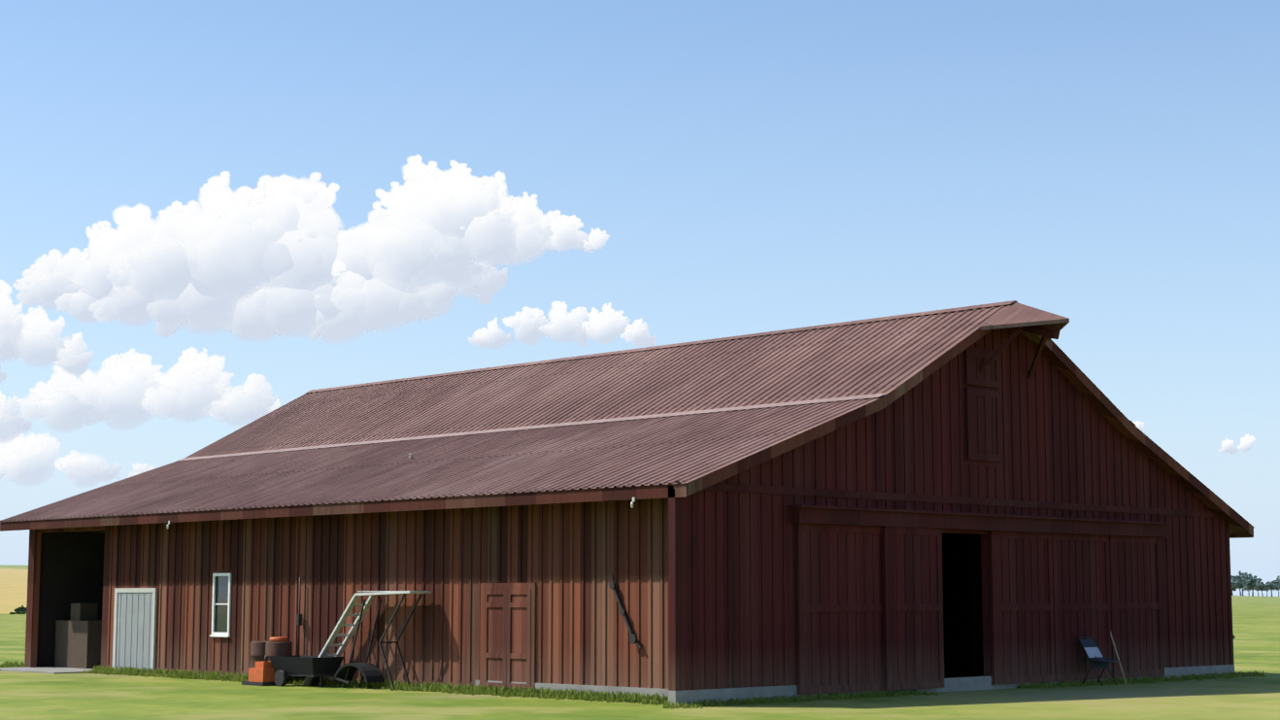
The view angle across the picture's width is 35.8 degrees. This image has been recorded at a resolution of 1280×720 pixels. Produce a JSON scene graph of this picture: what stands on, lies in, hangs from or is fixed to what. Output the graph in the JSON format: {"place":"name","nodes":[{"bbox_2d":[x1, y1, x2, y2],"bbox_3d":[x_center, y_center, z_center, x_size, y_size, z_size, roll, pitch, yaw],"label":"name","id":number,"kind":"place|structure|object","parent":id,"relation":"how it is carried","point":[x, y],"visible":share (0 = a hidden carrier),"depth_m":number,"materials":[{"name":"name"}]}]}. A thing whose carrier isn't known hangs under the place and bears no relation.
{"place":"outdoors","nodes":[
{"label":"outdoors","id":0,"kind":"place"},
{"bbox_2d":[0,279,95,382],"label":"cloud","id":1,"kind":"structure","parent":0,"point":[31,336],"depth_m":7576.94,"materials":[{"name":"white"}]},
{"bbox_2d":[0,432,155,484],"bbox_3d":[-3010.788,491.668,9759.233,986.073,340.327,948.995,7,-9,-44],"label":"cloud","id":2,"kind":"structure","parent":0,"point":[26,459],"depth_m":9662.17,"materials":[{"name":"white"}]},
{"bbox_2d":[0,346,280,443],"bbox_3d":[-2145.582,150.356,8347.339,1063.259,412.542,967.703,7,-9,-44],"label":"cloud","id":3,"kind":"structure","parent":0,"point":[191,385],"depth_m":8267.37,"materials":[{"name":"white"}]},
{"bbox_2d":[12,154,609,341],"bbox_3d":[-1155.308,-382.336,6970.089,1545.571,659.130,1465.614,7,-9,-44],"label":"cloud","id":4,"kind":"structure","parent":0,"point":[269,256],"depth_m":6852.62,"materials":[{"name":"white"}]},
{"bbox_2d":[31,497,668,688],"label":"barn walls","id":5,"kind":"structure","parent":0,"point":[610,602],"depth_m":40.59,"materials":[{"name":"brown wood"}]},
{"bbox_2d":[24,529,35,667],"bbox_3d":[-16.099,6.121,52.305,0.030,4.000,0.330,7,-9,-44],"label":"post","id":6,"kind":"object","parent":5,"relation":"attached to","point":[30,600],"depth_m":52.26,"materials":[{"name":"brown wood"}]},
{"bbox_2d":[479,582,536,689],"bbox_3d":[-2.567,5.336,38.378,0.055,2.020,1.620,7,-9,-44],"label":"double door","id":7,"kind":"structure","parent":5,"relation":"attached to","point":[521,631],"depth_m":38.33,"materials":[{"name":"brown wood"}]},
{"bbox_2d":[505,588,506,685],"bbox_3d":[-2.579,5.394,38.359,0.028,1.900,0.024,7,-9,-44],"label":"strip","id":8,"kind":"object","parent":7,"relation":"attached to","point":[506,636],"visible":0.43,"depth_m":38.35,"materials":[{"name":"brown wood"}]},
{"bbox_2d":[467,301,656,348],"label":"cloud","id":9,"kind":"structure","parent":0,"point":[608,324],"depth_m":9041.14,"materials":[{"name":"white"}]},
{"bbox_2d":[0,564,1279,719],"bbox_3d":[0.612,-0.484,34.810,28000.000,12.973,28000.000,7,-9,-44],"label":"ground","id":10,"kind":"structure","parent":0,"point":[36,695],"depth_m":35.54,"materials":[{"name":"green plant"}]},
{"bbox_2d":[9,605,26,613],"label":"hedge strip","id":11,"kind":"object","parent":10,"relation":"on","point":[21,609],"depth_m":203.35,"materials":[{"name":"green plant"}]},
{"bbox_2d":[241,655,275,685],"bbox_3d":[-8.062,6.633,42.324,0.530,0.620,0.800,7,-9,-44],"label":"pallet base","id":12,"kind":"object","parent":10,"relation":"on","point":[252,683],"visible":0.85,"depth_m":42.20,"materials":[{"name":"wood"}]},
{"bbox_2d":[248,661,275,681],"bbox_3d":[-8.062,6.652,42.322,0.450,0.420,0.700,7,-9,-44],"label":"orange engine","id":13,"kind":"object","parent":12,"relation":"on","point":[262,671],"visible":0.92,"depth_m":42.07,"materials":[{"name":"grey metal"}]},
{"bbox_2d":[249,640,292,683],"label":"barrels","id":14,"kind":"object","parent":10,"relation":"on","point":[259,650],"visible":0.38,"depth_m":43.03,"materials":[{"name":"brown metal"}]},
{"bbox_2d":[269,636,288,641],"bbox_3d":[-7.871,6.088,43.166,0.390,0.100,0.400,7,-9,-44],"label":"barrel lid","id":15,"kind":"object","parent":14,"relation":"on","point":[279,639],"visible":1,"depth_m":43.00,"materials":[{"name":"orange paint"}]},
{"bbox_2d":[296,576,302,678],"bbox_3d":[-7.446,5.894,43.226,0.100,2.300,0.100,7,-9,-44],"label":"tool","id":16,"kind":"object","parent":10,"relation":"on","point":[298,619],"visible":0.78,"depth_m":43.22,"materials":[{"name":"grey metal"}]},
{"bbox_2d":[274,670,349,686],"bbox_3d":[-6.763,6.679,41.516,0.940,0.336,2.253,7,-9,-44],"label":"dump cart frame","id":17,"kind":"object","parent":10,"relation":"on","point":[281,677],"visible":0.79,"depth_m":41.63,"materials":[{"name":"black metal"}]},
{"bbox_2d":[269,654,384,682],"bbox_3d":[-6.566,6.448,41.354,0.820,0.484,2.999,7,-9,-44],"label":"dump cart tub","id":18,"kind":"object","parent":10,"relation":"on","point":[316,664],"visible":0.96,"depth_m":41.26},
{"bbox_2d":[303,590,431,685],"bbox_3d":[-5.684,5.781,40.998,0.540,1.992,3.683,7,-9,-44],"label":"hay elevator","id":19,"kind":"object","parent":10,"relation":"on","point":[340,624],"visible":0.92,"depth_m":41.37,"materials":[{"name":"metal"}]},
{"bbox_2d":[342,593,422,689],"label":"ladder support legs","id":20,"kind":"object","parent":10,"relation":"on","point":[384,634],"visible":0.9,"depth_m":40.45,"materials":[{"name":"grey metal"}]},
{"bbox_2d":[0,664,1234,705],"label":"foundation","id":21,"kind":"object","parent":10,"relation":"on","point":[960,678],"visible":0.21,"depth_m":38.65,"materials":[{"name":"concrete"}]},
{"bbox_2d":[54,603,101,668],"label":"crates","id":22,"kind":"object","parent":21,"relation":"on","point":[78,638],"visible":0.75,"depth_m":51.69,"materials":[{"name":"grey wood"}]},
{"bbox_2d":[0,660,1266,708],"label":"grass tufts","id":23,"kind":"object","parent":10,"relation":"on","point":[541,692],"visible":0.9,"depth_m":39.14,"materials":[{"name":"green plant"}]},
{"bbox_2d":[683,490,1229,689],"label":"wall","id":24,"kind":"structure","parent":10,"relation":"on","point":[746,597],"depth_m":36.05,"materials":[{"name":"brown wood"}]},
{"bbox_2d":[668,480,1234,690],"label":"wall trim","id":25,"kind":"structure","parent":24,"relation":"attached to","point":[674,595],"depth_m":36.85,"materials":[{"name":"brown wood"}]},
{"bbox_2d":[1077,637,1120,685],"bbox_3d":[9.811,6.431,42.264,0.578,1.018,0.678,7,-9,-44],"label":"lawn chair","id":26,"kind":"object","parent":10,"relation":"on","point":[1089,658],"visible":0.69,"depth_m":42.19,"materials":[{"name":"grey metal"}]},
{"bbox_2d":[1083,646,1102,657],"bbox_3d":[9.707,6.256,42.393,0.550,0.215,0.130,7,-9,-44],"label":"lawn chair fabric","id":27,"kind":"object","parent":26,"relation":"on","point":[1093,652],"visible":1,"depth_m":42.38,"materials":[{"name":"fabric"}]},
{"bbox_2d":[1080,639,1115,668],"bbox_3d":[9.811,6.270,42.283,0.550,0.610,0.610,7,-9,-44],"label":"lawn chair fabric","id":28,"kind":"object","parent":26,"relation":"on","point":[1092,643],"visible":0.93,"depth_m":42.36,"materials":[{"name":"blue fabric"}]},
{"bbox_2d":[1110,631,1126,683],"bbox_3d":[10.381,6.236,43.322,0.351,1.657,0.566,7,-9,-44],"label":"wooden pole","id":29,"kind":"object","parent":10,"relation":"on","point":[1118,657],"visible":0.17,"depth_m":43.23,"materials":[{"name":"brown wood"}]},
{"bbox_2d":[1231,577,1247,595],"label":"tree","id":30,"kind":"object","parent":10,"relation":"on","point":[1238,583],"depth_m":571.82,"materials":[{"name":"green plant"}]},
{"bbox_2d":[1230,570,1252,595],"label":"tree","id":31,"kind":"object","parent":10,"relation":"on","point":[1243,575],"depth_m":618.11,"materials":[{"name":"green plant"}]},
{"bbox_2d":[1243,586,1254,595],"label":"tree","id":32,"kind":"object","parent":10,"relation":"on","point":[1250,588],"depth_m":635.28,"materials":[{"name":"green plant"}]},
{"bbox_2d":[1243,574,1262,596],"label":"tree","id":33,"kind":"object","parent":10,"relation":"on","point":[1252,581],"depth_m":562.91,"materials":[{"name":"green plant"}]},
{"bbox_2d":[1253,581,1268,596],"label":"tree","id":34,"kind":"object","parent":10,"relation":"on","point":[1261,586],"depth_m":552.28,"materials":[{"name":"green plant"}]},
{"bbox_2d":[1264,579,1278,596],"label":"tree","id":35,"kind":"object","parent":10,"relation":"on","point":[1270,585],"depth_m":558.39,"materials":[{"name":"green plant"}]},
{"bbox_2d":[1274,577,1279,588],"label":"tree","id":36,"kind":"object","parent":10,"relation":"on","point":[1277,580],"depth_m":584.49,"materials":[{"name":"green plant"}]},
{"bbox_2d":[0,0,1279,596],"label":"sky","id":37,"kind":"structure","parent":0,"point":[1111,168],"materials":[{"name":"blue"}]},
{"bbox_2d":[718,327,1212,510],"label":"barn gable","id":38,"kind":"structure","parent":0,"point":[799,471],"depth_m":41.33,"materials":[{"name":"brown wood"}]},
{"bbox_2d":[112,587,157,671],"bbox_3d":[-12.340,6.614,48.335,0.060,2.080,1.920,7,-9,-44],"label":"door frame","id":39,"kind":"object","parent":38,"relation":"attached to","point":[153,590],"visible":0.76,"depth_m":48.09,"materials":[{"name":"white wood"}]},
{"bbox_2d":[115,592,152,670],"bbox_3d":[-12.330,6.653,48.326,0.050,1.940,1.660,7,-9,-44],"label":"grey door","id":40,"kind":"structure","parent":39,"relation":"in","point":[134,630],"depth_m":48.32,"materials":[{"name":"grey wood"}]},
{"bbox_2d":[209,572,231,637],"bbox_3d":[-9.648,5.650,45.700,0.130,1.460,0.760,7,-9,-44],"label":"window frame","id":41,"kind":"object","parent":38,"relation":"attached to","point":[222,634],"visible":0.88,"depth_m":45.63,"materials":[{"name":"white wood"}]},
{"bbox_2d":[214,575,228,632],"bbox_3d":[-9.630,5.633,45.719,0.010,1.290,0.590,7,-9,-44],"label":"window glass","id":42,"kind":"object","parent":41,"relation":"in","point":[221,594],"visible":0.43,"depth_m":45.74,"materials":[{"name":"clear glass"}]},
{"bbox_2d":[106,498,663,688],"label":"wall battens","id":43,"kind":"object","parent":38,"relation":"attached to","point":[488,580],"visible":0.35,"depth_m":40.69,"materials":[{"name":"brown wood"}]},
{"bbox_2d":[608,573,641,648],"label":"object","id":44,"kind":"structure","parent":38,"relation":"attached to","point":[632,637],"depth_m":36.00,"materials":[{"name":"grey metal"}]},
{"bbox_2d":[0,327,1253,538],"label":"roof trim","id":45,"kind":"structure","parent":38,"relation":"attached to","point":[1101,403],"depth_m":41.17,"materials":[{"name":"brown wood"}]},
{"bbox_2d":[0,303,1254,527],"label":"metal roof","id":46,"kind":"object","parent":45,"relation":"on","point":[886,356],"visible":0.56,"depth_m":44.66,"materials":[{"name":"brown metal"}]},
{"bbox_2d":[176,392,1135,461],"bbox_3d":[-1.013,2.126,50.332,9.131,0.106,25.460,7,-9,-44],"label":"roof flashing","id":47,"kind":"object","parent":46,"relation":"on","point":[600,421],"visible":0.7,"depth_m":44.68,"materials":[{"name":"grey metal"}]},
{"bbox_2d":[306,300,1018,392],"bbox_3d":[-1.013,-0.118,50.599,0.436,0.102,25.500,7,-9,-44],"label":"ridge cap","id":48,"kind":"object","parent":45,"relation":"on","point":[734,337],"visible":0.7,"depth_m":48.09,"materials":[{"name":"metal"}]},
{"bbox_2d":[978,301,1069,340],"bbox_3d":[8.315,-0.926,41.043,2.500,0.733,1.350,7,-9,-44],"label":"roof peak overhang","id":49,"kind":"object","parent":45,"relation":"on","point":[1013,314],"visible":0.88,"depth_m":40.80,"materials":[{"name":"metal"}]},
{"bbox_2d":[680,327,1226,690],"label":"gable battens","id":50,"kind":"structure","parent":38,"relation":"attached to","point":[867,506],"depth_m":40.07,"materials":[{"name":"brown wood"}]},
{"bbox_2d":[787,504,1172,537],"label":"door track","id":51,"kind":"structure","parent":38,"relation":"attached to","point":[840,515],"depth_m":39.90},
{"bbox_2d":[795,523,1164,694],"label":"sliding doors","id":52,"kind":"structure","parent":51,"relation":"hanging from","point":[869,607],"depth_m":40.37,"materials":[{"name":"red wood"}]},
{"bbox_2d":[963,348,1002,462],"bbox_3d":[7.091,0.953,40.931,1.160,2.270,0.073,7,-9,-44],"label":"hay door","id":53,"kind":"structure","parent":38,"relation":"attached to","point":[983,424],"depth_m":40.88,"materials":[{"name":"brown wood"}]},
{"bbox_2d":[978,325,1059,378],"bbox_3d":[8.106,-0.340,41.189,1.897,1.254,1.403,7,-9,-44],"label":"support bracket","id":54,"kind":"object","parent":38,"relation":"attached to","point":[1045,332],"depth_m":40.92,"materials":[{"name":"brown wood"}]},
{"bbox_2d":[1132,420,1144,430],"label":"cloud","id":55,"kind":"structure","parent":0,"point":[1139,424],"depth_m":9820.45,"materials":[{"name":"white"}]},
{"bbox_2d":[1218,433,1256,454],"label":"cloud","id":56,"kind":"structure","parent":0,"point":[1247,442],"depth_m":9835.01,"materials":[{"name":"white"}]}
]}

